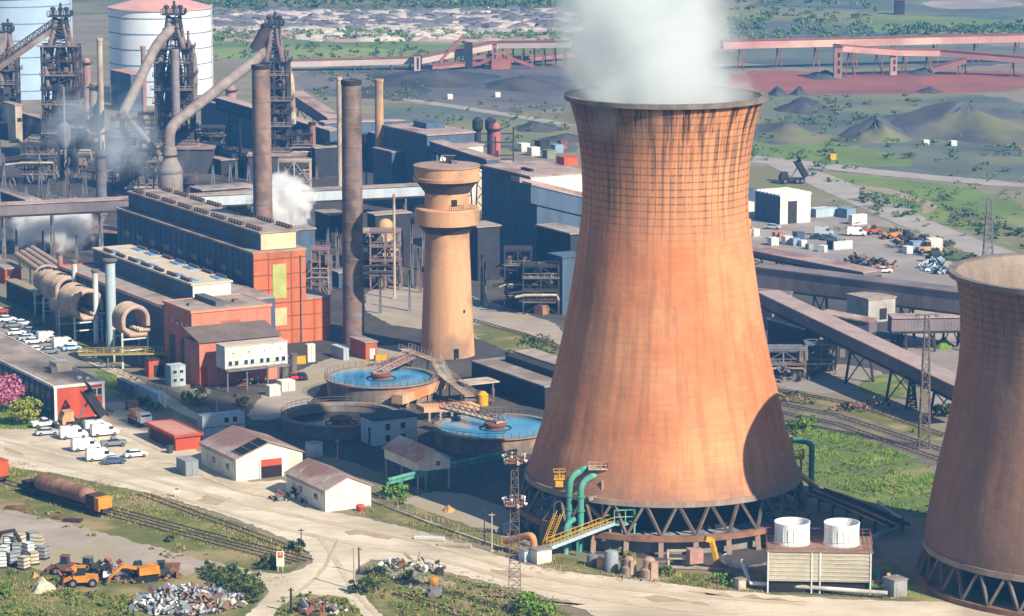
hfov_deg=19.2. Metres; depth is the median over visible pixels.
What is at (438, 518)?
fence
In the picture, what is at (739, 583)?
hut
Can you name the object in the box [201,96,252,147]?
works building
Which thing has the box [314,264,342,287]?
works building
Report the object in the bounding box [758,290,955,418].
conveyor gallery
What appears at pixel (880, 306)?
transfer house
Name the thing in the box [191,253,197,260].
window
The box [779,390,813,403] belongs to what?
scrap heap
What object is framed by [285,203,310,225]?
works building
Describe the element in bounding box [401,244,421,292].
pipe run
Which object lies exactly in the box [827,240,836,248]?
crate
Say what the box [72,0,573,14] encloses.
field
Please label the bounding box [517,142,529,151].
cabin
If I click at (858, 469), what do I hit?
bank cover
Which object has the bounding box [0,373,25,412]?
blossom tree
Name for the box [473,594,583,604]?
damp patch
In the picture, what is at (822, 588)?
ground pipe
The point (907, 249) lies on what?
crate
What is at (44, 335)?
parked van
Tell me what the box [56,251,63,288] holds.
duct stack
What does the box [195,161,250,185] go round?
pipe run
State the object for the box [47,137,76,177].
pipe run
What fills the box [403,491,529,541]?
gravel yard
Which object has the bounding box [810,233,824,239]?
parked car
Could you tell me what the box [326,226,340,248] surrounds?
pipe run
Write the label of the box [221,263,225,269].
window
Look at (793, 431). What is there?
bush
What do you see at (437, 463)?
window
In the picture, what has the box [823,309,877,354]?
conveyor gallery
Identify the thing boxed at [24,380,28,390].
window
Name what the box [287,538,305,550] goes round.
bush
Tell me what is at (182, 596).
scrap heap
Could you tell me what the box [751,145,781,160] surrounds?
bush
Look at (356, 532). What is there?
damp patch
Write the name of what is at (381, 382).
settling tank
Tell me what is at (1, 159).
gas
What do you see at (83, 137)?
pipe tower
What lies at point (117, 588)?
rough grass
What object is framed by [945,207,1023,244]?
field
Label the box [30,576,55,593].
sand heap
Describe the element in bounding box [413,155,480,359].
water tower
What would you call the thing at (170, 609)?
scrap heap
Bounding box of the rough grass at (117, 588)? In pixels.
[0,466,731,615]
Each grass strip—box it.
[0,301,196,424]
[0,468,306,573]
[95,369,132,400]
[363,500,1023,609]
[736,568,1005,601]
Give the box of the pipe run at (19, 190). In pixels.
[18,178,91,214]
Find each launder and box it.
[391,379,445,408]
[416,401,479,421]
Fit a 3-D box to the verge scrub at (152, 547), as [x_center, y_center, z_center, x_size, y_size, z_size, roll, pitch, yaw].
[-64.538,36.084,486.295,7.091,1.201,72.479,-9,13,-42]
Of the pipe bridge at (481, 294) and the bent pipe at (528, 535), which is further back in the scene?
the pipe bridge at (481, 294)
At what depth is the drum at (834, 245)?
779.25 m
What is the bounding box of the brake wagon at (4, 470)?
[0,457,8,481]
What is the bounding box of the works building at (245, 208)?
[219,189,274,221]
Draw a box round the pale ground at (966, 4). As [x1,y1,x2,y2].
[922,0,1023,8]
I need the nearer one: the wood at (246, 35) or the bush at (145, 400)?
the bush at (145, 400)
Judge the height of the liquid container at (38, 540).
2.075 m
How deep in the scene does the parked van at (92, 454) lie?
537.86 m
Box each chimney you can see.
[96,38,104,149]
[140,46,147,133]
[251,64,272,218]
[308,122,315,145]
[336,77,341,185]
[341,79,364,344]
[374,79,383,146]
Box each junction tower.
[413,54,420,70]
[491,42,497,58]
[833,45,843,78]
[889,47,898,74]
[894,0,905,14]
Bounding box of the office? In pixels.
[0,332,104,420]
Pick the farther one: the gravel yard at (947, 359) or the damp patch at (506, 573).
the gravel yard at (947, 359)
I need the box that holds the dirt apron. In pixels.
[0,402,371,508]
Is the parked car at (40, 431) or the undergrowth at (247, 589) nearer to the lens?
the undergrowth at (247, 589)
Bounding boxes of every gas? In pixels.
[0,138,31,178]
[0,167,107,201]
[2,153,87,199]
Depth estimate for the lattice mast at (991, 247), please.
754.21 m
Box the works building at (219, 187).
[189,182,252,192]
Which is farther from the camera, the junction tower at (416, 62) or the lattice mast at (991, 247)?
the junction tower at (416, 62)
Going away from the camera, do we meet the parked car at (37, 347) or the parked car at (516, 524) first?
the parked car at (516, 524)
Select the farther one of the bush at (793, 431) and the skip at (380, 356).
the skip at (380, 356)
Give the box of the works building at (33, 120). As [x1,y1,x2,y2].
[22,110,50,137]
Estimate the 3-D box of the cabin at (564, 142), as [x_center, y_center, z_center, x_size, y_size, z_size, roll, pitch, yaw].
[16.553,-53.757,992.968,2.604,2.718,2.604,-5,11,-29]
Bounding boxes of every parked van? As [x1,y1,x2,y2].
[36,330,60,342]
[51,336,76,348]
[59,425,87,439]
[70,437,100,451]
[83,419,105,433]
[85,446,114,461]
[89,422,118,436]
[814,226,833,234]
[847,226,866,235]
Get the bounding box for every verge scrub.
[0,490,261,573]
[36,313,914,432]
[811,172,1023,259]
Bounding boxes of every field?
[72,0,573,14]
[211,47,432,59]
[213,32,578,60]
[383,104,578,154]
[725,0,1023,38]
[726,44,1023,68]
[727,70,1023,93]
[751,134,1023,183]
[752,141,912,166]
[824,172,1023,245]
[866,16,1023,35]
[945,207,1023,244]
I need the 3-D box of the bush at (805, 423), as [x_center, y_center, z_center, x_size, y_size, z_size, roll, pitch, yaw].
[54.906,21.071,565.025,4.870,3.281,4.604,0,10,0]
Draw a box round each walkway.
[399,343,450,390]
[438,368,474,401]
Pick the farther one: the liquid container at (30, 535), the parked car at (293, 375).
the parked car at (293, 375)
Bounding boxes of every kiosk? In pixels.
[305,343,314,361]
[529,545,552,564]
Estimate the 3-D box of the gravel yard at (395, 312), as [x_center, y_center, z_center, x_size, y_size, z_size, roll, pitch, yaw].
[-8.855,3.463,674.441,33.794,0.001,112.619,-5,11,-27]
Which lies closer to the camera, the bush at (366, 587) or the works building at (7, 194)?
the bush at (366, 587)
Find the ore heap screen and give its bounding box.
[473,55,533,68]
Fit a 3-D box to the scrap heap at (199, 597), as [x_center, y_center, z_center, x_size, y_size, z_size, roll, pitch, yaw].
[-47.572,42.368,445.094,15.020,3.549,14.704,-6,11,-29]
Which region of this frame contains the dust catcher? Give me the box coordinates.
[157,146,183,191]
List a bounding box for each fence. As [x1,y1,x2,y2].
[100,359,212,412]
[371,491,512,547]
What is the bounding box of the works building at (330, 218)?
[314,209,341,240]
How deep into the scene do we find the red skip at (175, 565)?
460.97 m
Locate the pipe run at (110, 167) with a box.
[109,134,133,181]
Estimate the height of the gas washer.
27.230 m
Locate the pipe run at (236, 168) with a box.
[235,152,286,178]
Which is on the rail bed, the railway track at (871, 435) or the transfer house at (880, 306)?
the railway track at (871, 435)
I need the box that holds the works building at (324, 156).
[304,142,336,176]
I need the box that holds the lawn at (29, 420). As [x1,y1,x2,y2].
[0,399,48,428]
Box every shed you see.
[198,425,304,480]
[284,458,372,511]
[511,175,581,272]
[766,317,848,360]
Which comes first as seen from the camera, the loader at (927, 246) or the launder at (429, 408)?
the launder at (429, 408)
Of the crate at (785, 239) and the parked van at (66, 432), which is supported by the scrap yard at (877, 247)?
the crate at (785, 239)
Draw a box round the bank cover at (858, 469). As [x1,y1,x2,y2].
[786,424,932,511]
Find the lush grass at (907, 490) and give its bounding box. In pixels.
[0,368,988,595]
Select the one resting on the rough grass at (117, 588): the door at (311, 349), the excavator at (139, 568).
the excavator at (139, 568)
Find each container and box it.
[0,544,9,553]
[0,553,6,568]
[3,535,13,542]
[6,551,18,566]
[12,542,20,555]
[13,532,26,545]
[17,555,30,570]
[21,541,34,554]
[25,530,37,541]
[27,550,39,565]
[33,535,44,549]
[36,545,49,559]
[117,377,137,396]
[137,383,165,408]
[176,455,198,475]
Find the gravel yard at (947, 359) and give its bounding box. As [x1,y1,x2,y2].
[899,310,959,411]
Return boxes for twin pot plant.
[462,117,515,161]
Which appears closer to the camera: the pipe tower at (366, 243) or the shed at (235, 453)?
the shed at (235, 453)
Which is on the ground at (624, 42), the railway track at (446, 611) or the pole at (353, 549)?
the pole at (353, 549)
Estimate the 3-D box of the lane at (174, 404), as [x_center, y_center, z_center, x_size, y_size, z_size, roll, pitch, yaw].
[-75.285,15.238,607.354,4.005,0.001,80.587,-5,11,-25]
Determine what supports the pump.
on the ground at (624, 42)
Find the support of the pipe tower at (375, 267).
on the ground at (624, 42)
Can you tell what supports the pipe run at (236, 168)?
on the ground at (624, 42)
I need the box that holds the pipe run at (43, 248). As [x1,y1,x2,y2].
[15,229,78,259]
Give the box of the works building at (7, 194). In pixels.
[0,187,40,220]
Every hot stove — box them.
[82,57,92,133]
[86,81,98,134]
[225,84,238,98]
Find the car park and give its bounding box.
[0,315,80,365]
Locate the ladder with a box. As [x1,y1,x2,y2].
[541,511,563,544]
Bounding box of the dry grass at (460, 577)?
[8,461,762,613]
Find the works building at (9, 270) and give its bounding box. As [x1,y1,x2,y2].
[0,258,22,283]
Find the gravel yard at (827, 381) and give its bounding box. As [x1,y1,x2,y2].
[773,364,882,392]
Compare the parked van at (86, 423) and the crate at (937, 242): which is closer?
the parked van at (86, 423)
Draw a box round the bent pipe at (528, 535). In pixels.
[502,532,536,546]
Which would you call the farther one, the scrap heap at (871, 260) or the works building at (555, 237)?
the scrap heap at (871, 260)
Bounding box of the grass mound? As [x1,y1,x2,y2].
[932,337,952,349]
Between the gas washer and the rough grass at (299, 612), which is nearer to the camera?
the rough grass at (299, 612)
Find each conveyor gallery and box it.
[0,196,128,259]
[189,183,424,224]
[215,96,336,152]
[295,91,336,122]
[318,119,405,170]
[429,140,499,211]
[752,244,881,276]
[755,263,959,342]
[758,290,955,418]
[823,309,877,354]
[887,313,959,351]
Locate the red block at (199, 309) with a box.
[162,293,271,363]
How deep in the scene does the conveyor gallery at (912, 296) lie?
658.15 m
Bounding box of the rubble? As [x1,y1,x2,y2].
[294,27,473,41]
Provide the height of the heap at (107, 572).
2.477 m
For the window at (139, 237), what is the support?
in the turbine hall
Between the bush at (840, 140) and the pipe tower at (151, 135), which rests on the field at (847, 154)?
the bush at (840, 140)
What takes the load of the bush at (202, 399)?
on the ground at (624, 42)
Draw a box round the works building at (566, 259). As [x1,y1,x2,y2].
[547,251,575,314]
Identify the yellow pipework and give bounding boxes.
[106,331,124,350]
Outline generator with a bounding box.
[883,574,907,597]
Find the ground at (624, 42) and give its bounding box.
[0,0,1023,615]
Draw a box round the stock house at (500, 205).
[480,160,581,260]
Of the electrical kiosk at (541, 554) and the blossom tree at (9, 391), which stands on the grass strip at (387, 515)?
the electrical kiosk at (541, 554)
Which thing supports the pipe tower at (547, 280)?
on the ground at (624, 42)
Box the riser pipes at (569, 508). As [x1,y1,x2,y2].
[553,461,617,553]
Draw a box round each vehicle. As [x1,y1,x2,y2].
[446,94,452,98]
[494,92,500,96]
[828,153,835,159]
[921,139,929,145]
[949,140,956,145]
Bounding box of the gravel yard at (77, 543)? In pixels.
[0,509,266,575]
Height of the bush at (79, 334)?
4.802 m
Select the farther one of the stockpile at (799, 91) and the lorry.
the stockpile at (799, 91)
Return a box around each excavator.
[0,528,21,550]
[105,560,159,583]
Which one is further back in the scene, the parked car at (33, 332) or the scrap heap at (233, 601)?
the parked car at (33, 332)
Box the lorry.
[126,407,151,427]
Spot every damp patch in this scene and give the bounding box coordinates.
[4,447,22,454]
[197,495,231,504]
[344,530,419,538]
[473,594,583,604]
[491,569,541,577]
[631,595,708,605]
[690,591,806,601]
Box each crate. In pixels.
[752,228,759,236]
[767,236,778,245]
[772,231,779,236]
[778,232,786,239]
[781,235,792,244]
[789,237,799,245]
[792,230,804,239]
[798,239,806,245]
[805,243,812,249]
[818,245,827,252]
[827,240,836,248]
[902,245,912,253]
[909,240,923,252]
[924,248,939,259]
[926,237,942,250]
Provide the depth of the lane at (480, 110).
1103.41 m
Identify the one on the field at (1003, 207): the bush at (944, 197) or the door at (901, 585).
the bush at (944, 197)
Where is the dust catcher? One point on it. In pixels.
(170, 170)
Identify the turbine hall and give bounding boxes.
[115,186,330,342]
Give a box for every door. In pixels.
[129,402,137,407]
[150,428,153,439]
[154,430,157,441]
[158,432,160,443]
[159,394,165,407]
[162,434,164,445]
[186,461,197,475]
[270,387,279,395]
[282,382,294,390]
[308,345,314,361]
[344,350,348,359]
[368,426,370,444]
[370,348,374,358]
[451,200,456,206]
[454,349,458,358]
[540,551,548,562]
[740,581,744,588]
[896,582,904,596]
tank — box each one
[280,396,400,439]
[305,441,322,456]
[324,350,437,405]
[432,399,543,455]
[518,546,530,561]
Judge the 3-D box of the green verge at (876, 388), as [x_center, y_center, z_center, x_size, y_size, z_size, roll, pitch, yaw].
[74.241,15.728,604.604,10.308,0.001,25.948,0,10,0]
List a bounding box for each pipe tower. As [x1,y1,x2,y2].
[4,141,58,184]
[57,111,95,168]
[101,114,142,189]
[125,147,161,189]
[128,111,162,144]
[188,124,226,148]
[272,157,311,188]
[282,130,312,174]
[306,245,332,294]
[363,227,383,284]
[363,227,401,289]
[491,245,534,311]
[508,261,559,314]
[768,344,807,376]
[797,339,837,374]
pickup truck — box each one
[30,417,57,427]
[100,436,127,447]
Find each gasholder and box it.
[0,0,72,99]
[107,0,213,105]
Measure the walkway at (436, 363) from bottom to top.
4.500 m
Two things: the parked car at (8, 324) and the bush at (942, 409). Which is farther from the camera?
the parked car at (8, 324)
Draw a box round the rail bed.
[780,399,940,465]
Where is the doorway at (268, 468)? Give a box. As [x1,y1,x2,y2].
[259,457,282,478]
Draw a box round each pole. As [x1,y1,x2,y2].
[287,588,293,613]
[351,547,356,584]
[357,547,361,574]
[390,194,398,298]
[481,507,487,544]
[489,513,494,551]
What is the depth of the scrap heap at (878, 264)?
749.50 m
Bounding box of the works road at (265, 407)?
[247,345,416,419]
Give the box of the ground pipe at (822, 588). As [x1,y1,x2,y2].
[740,559,887,597]
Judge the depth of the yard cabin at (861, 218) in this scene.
824.16 m
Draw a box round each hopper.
[429,576,437,584]
[619,556,637,577]
[637,556,660,580]
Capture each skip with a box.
[165,562,180,575]
[374,353,388,361]
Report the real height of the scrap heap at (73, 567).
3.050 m
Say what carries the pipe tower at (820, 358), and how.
on the gravel yard at (827, 381)
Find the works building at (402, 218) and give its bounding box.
[366,209,411,265]
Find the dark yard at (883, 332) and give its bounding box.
[765,294,925,389]
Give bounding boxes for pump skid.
[456,377,499,405]
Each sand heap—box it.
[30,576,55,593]
[32,572,39,577]
[442,505,454,512]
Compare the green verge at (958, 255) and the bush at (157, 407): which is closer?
the bush at (157, 407)
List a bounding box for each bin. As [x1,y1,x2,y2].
[166,445,172,453]
[297,355,305,363]
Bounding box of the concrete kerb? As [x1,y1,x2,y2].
[872,503,901,540]
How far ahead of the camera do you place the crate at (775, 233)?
796.89 m
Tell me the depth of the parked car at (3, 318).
675.99 m
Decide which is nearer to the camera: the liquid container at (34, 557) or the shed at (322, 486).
the liquid container at (34, 557)
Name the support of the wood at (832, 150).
on the field at (969, 156)
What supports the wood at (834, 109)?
on the coal ground at (882, 105)
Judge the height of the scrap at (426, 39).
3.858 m
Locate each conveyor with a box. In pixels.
[291,40,571,70]
[426,51,573,68]
[720,33,1023,70]
[833,44,1023,77]
[932,57,966,74]
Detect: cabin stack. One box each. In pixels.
[165,362,185,386]
[197,409,244,439]
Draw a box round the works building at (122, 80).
[109,69,141,111]
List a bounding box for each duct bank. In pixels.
[33,264,57,319]
[41,270,71,330]
[57,282,105,342]
[112,301,150,368]
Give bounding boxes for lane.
[76,350,196,419]
[403,98,576,126]
[750,155,1023,186]
[767,161,1013,255]
[854,185,936,213]
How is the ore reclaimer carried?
on the coal ground at (474, 94)
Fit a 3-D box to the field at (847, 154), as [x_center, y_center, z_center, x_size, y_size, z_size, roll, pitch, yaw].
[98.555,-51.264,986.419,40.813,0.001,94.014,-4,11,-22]
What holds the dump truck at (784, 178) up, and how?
on the ground at (624, 42)
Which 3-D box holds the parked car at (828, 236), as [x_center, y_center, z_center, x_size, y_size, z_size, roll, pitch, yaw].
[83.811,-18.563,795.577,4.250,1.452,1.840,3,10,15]
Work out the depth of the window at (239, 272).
651.14 m
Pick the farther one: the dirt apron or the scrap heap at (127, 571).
the dirt apron
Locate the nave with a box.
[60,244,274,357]
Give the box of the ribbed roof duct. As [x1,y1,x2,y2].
[14,245,57,284]
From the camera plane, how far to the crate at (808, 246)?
780.34 m
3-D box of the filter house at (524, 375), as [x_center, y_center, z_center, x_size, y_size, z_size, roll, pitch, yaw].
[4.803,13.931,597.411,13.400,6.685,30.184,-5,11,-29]
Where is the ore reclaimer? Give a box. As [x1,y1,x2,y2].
[439,35,511,68]
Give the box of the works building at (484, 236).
[469,220,501,280]
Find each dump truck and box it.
[58,381,106,425]
[779,155,808,183]
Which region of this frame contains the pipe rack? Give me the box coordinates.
[805,488,909,533]
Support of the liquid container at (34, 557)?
on the gravel yard at (77, 543)
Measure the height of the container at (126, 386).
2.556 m
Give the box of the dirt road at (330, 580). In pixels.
[0,437,1022,615]
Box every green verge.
[473,324,558,355]
[778,389,942,440]
[859,374,907,399]
[871,540,950,591]
[876,226,969,261]
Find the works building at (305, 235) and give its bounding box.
[293,224,316,262]
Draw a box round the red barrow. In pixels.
[356,504,369,511]
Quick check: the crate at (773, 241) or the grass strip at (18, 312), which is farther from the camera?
the crate at (773, 241)
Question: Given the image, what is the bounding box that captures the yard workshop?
[754,187,811,223]
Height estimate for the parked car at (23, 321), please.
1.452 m
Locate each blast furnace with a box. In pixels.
[0,3,105,164]
[0,19,26,138]
[117,1,219,173]
[164,11,307,178]
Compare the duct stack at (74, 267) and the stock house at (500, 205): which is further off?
the stock house at (500, 205)
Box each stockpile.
[361,85,430,97]
[367,69,501,87]
[483,76,562,91]
[514,121,563,132]
[542,133,578,142]
[753,120,839,144]
[768,86,789,96]
[773,96,832,113]
[790,86,807,95]
[803,70,843,79]
[838,116,912,143]
[886,101,1023,144]
[908,67,937,75]
[916,87,942,93]
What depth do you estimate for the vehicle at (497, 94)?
1153.14 m
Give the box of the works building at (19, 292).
[4,278,49,314]
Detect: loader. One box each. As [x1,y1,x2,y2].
[42,554,81,574]
[57,565,98,587]
[65,555,101,575]
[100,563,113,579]
[147,560,181,578]
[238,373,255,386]
[864,224,881,234]
[879,227,901,238]
[896,230,917,242]
[916,240,942,253]
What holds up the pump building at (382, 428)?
on the tank yard at (495, 488)
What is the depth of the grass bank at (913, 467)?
530.49 m
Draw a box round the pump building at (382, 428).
[359,409,418,445]
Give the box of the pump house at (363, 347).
[349,335,377,359]
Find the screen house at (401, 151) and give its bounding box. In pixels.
[372,119,483,211]
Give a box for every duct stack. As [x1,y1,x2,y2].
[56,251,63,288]
[70,259,77,281]
[91,269,98,343]
[102,258,116,352]
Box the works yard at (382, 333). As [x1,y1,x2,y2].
[0,133,565,369]
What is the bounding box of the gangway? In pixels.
[547,507,636,555]
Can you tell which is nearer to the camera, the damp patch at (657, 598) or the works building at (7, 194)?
the damp patch at (657, 598)
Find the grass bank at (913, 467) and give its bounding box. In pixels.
[785,422,934,517]
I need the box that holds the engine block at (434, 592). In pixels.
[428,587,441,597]
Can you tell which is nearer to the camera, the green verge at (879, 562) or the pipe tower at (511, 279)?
the green verge at (879, 562)
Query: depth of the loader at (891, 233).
798.27 m
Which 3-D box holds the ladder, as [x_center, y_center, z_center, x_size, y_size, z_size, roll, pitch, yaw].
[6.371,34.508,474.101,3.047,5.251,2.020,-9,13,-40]
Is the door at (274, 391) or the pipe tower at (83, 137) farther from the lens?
the pipe tower at (83, 137)
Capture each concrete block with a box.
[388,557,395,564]
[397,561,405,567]
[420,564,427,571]
[435,567,443,574]
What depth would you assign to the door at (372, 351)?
632.80 m
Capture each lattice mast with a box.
[901,374,917,409]
[915,313,938,448]
[981,196,997,255]
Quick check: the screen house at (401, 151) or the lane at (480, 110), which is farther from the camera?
the lane at (480, 110)
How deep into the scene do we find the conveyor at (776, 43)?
1270.30 m
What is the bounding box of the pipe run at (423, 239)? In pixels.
[410,222,424,266]
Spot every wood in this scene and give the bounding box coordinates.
[192,0,581,8]
[213,25,573,39]
[213,36,574,59]
[313,65,423,99]
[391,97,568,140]
[726,0,878,36]
[729,15,874,38]
[750,128,1023,171]
[757,96,874,127]
[801,91,1023,128]
[829,171,1023,240]
[880,18,1023,34]
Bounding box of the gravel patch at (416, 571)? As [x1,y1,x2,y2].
[386,565,455,590]
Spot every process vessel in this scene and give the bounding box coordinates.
[46,137,60,173]
[92,149,108,214]
[183,175,197,192]
[377,218,392,255]
[490,122,503,162]
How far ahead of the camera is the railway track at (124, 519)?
487.70 m
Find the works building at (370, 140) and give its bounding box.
[319,119,374,170]
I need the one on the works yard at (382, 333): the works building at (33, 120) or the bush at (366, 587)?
the works building at (33, 120)
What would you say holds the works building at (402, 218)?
on the works yard at (382, 333)
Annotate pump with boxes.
[872,568,884,578]
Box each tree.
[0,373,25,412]
[8,396,42,423]
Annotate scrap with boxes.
[212,5,582,28]
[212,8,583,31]
[212,24,581,41]
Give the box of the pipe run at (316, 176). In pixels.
[308,162,317,179]
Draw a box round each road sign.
[174,487,179,496]
[276,551,283,571]
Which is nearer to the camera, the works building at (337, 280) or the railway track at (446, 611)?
the railway track at (446, 611)
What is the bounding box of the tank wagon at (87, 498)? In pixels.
[17,473,113,513]
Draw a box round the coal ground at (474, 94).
[294,62,579,111]
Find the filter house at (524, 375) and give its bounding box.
[470,348,556,409]
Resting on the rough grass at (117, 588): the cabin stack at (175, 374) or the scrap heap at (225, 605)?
the scrap heap at (225, 605)
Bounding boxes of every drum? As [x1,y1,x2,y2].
[49,295,84,335]
[833,241,836,249]
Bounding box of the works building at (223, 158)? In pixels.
[213,147,247,174]
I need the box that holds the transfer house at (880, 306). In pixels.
[846,291,896,342]
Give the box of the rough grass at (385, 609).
[362,562,569,615]
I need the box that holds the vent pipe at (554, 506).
[553,500,560,541]
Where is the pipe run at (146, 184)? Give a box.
[137,168,157,188]
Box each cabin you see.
[266,384,280,396]
[276,378,294,391]
[331,344,348,359]
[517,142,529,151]
[527,146,539,155]
[534,139,549,148]
[542,149,555,158]
[550,144,562,152]
[556,155,577,165]
[557,140,567,148]
[748,188,755,200]
[748,201,753,212]
[811,206,837,217]
[837,207,855,217]
[848,213,866,224]
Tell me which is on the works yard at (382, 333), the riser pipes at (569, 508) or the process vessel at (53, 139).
the process vessel at (53, 139)
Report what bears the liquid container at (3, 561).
on the rough grass at (117, 588)
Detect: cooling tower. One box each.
[515,84,809,557]
[915,252,1023,615]
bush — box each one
[65,319,91,340]
[105,406,113,415]
[136,395,150,405]
[148,402,164,409]
[164,535,173,541]
[180,384,208,405]
[231,393,250,405]
[257,553,278,569]
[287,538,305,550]
[347,576,381,594]
[380,477,409,498]
[397,497,406,503]
[402,569,416,581]
[512,591,559,615]
[516,333,558,353]
[615,547,635,562]
[658,565,676,576]
[712,571,735,583]
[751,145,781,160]
[786,420,798,436]
[793,412,817,428]
[824,135,856,145]
[859,188,877,199]
[871,192,889,209]
[888,190,923,207]
[932,403,950,415]
[934,187,958,200]
[948,209,1000,224]
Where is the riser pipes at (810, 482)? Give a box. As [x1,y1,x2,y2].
[789,436,819,490]
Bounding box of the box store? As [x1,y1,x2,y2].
[125,399,138,410]
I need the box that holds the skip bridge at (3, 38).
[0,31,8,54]
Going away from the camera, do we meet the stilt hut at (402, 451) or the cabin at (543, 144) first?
the stilt hut at (402, 451)
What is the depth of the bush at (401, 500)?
505.81 m
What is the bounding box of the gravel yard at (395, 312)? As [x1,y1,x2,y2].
[365,286,562,344]
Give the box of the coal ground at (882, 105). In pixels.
[756,94,1023,133]
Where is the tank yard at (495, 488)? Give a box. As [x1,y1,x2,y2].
[205,346,810,567]
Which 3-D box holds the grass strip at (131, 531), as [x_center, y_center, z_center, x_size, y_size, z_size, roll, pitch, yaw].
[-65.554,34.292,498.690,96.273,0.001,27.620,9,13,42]
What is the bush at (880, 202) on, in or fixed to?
on the ground at (624, 42)
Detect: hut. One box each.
[143,356,166,376]
[382,435,452,492]
[733,576,746,589]
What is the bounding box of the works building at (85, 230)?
[38,217,117,248]
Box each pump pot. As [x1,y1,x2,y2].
[587,553,600,565]
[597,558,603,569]
[604,549,623,571]
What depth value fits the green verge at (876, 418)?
577.13 m
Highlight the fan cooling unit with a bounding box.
[765,517,872,594]
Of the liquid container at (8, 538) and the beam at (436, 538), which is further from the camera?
the beam at (436, 538)
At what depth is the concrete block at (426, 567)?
463.32 m
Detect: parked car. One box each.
[0,307,10,313]
[0,315,16,322]
[3,321,23,328]
[6,328,25,335]
[14,319,31,326]
[16,333,34,340]
[20,326,40,332]
[23,337,43,344]
[28,330,39,334]
[31,345,42,349]
[35,427,58,435]
[39,346,59,353]
[46,335,58,342]
[60,343,81,351]
[75,421,82,428]
[101,455,126,464]
[123,448,147,458]
[288,372,298,379]
[297,372,307,380]
[500,524,527,535]
[503,520,530,527]
[765,223,780,228]
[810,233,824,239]
[822,234,838,240]
[877,266,892,272]
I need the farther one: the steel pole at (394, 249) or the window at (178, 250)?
the steel pole at (394, 249)
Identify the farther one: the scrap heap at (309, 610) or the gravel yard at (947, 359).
the gravel yard at (947, 359)
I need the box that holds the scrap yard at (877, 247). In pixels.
[749,212,956,286]
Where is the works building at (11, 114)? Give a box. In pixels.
[1,101,22,141]
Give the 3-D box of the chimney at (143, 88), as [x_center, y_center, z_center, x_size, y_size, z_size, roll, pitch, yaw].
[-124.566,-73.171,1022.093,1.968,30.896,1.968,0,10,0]
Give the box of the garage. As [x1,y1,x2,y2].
[145,419,202,450]
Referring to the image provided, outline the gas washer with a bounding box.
[58,87,70,170]
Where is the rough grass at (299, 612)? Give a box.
[273,593,362,615]
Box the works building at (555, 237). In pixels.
[535,223,579,271]
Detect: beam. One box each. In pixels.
[5,505,29,509]
[52,515,71,518]
[63,518,82,522]
[414,535,444,540]
[438,542,471,547]
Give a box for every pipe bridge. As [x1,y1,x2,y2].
[78,346,171,370]
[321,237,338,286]
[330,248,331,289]
[379,270,410,313]
[386,449,517,499]
[480,253,507,303]
[483,258,545,307]
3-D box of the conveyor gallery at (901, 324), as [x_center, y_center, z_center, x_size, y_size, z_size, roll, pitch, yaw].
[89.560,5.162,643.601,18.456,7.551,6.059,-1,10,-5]
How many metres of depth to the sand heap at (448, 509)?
501.48 m
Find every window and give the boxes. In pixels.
[7,270,13,275]
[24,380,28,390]
[30,383,33,392]
[35,385,39,395]
[40,388,44,398]
[46,391,50,401]
[46,406,50,416]
[97,387,101,394]
[124,230,129,236]
[137,234,142,241]
[164,243,169,250]
[177,248,183,255]
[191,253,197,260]
[206,258,211,265]
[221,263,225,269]
[224,416,228,422]
[232,415,237,421]
[235,268,241,275]
[385,423,390,430]
[385,434,390,441]
[400,421,405,428]
[435,460,440,465]
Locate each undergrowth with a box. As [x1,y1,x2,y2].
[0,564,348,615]
[0,564,567,615]
[198,559,266,603]
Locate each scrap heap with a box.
[56,556,175,582]
[62,559,148,582]
[62,563,167,583]
[106,565,132,583]
[128,583,244,615]
[131,581,232,615]
[131,586,245,615]
[132,583,229,615]
[132,584,247,615]
[133,583,244,614]
[136,583,230,615]
[141,583,240,615]
[268,486,304,503]
[272,492,307,503]
[275,489,296,497]
[296,597,339,615]
[299,597,334,615]
[300,597,347,614]
[378,558,441,569]
[380,551,446,571]
[381,552,445,571]
[774,366,816,381]
[776,366,811,380]
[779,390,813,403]
[783,394,816,404]
[828,397,897,411]
[831,396,897,411]
[836,252,897,268]
[845,252,896,267]
[848,256,894,268]
[887,233,953,247]
[887,234,947,246]
[893,236,932,245]
[917,258,949,273]
[918,256,954,272]
[920,257,949,273]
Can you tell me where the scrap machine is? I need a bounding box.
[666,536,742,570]
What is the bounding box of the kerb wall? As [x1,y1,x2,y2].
[371,499,515,553]
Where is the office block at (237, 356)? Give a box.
[215,337,289,392]
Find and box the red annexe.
[183,320,297,386]
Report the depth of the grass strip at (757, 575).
452.10 m
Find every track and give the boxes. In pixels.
[0,440,804,604]
[0,451,738,614]
[0,479,298,564]
[29,431,159,449]
[111,506,313,561]
[136,459,281,500]
[137,492,309,554]
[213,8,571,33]
[262,541,337,615]
[318,536,379,615]
[392,591,469,615]
[473,319,559,348]
[777,388,944,436]
[780,402,940,451]
[783,411,938,460]
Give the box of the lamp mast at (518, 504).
[502,452,527,611]
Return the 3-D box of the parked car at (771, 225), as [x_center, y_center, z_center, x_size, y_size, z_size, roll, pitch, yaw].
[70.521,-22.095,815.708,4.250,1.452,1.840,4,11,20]

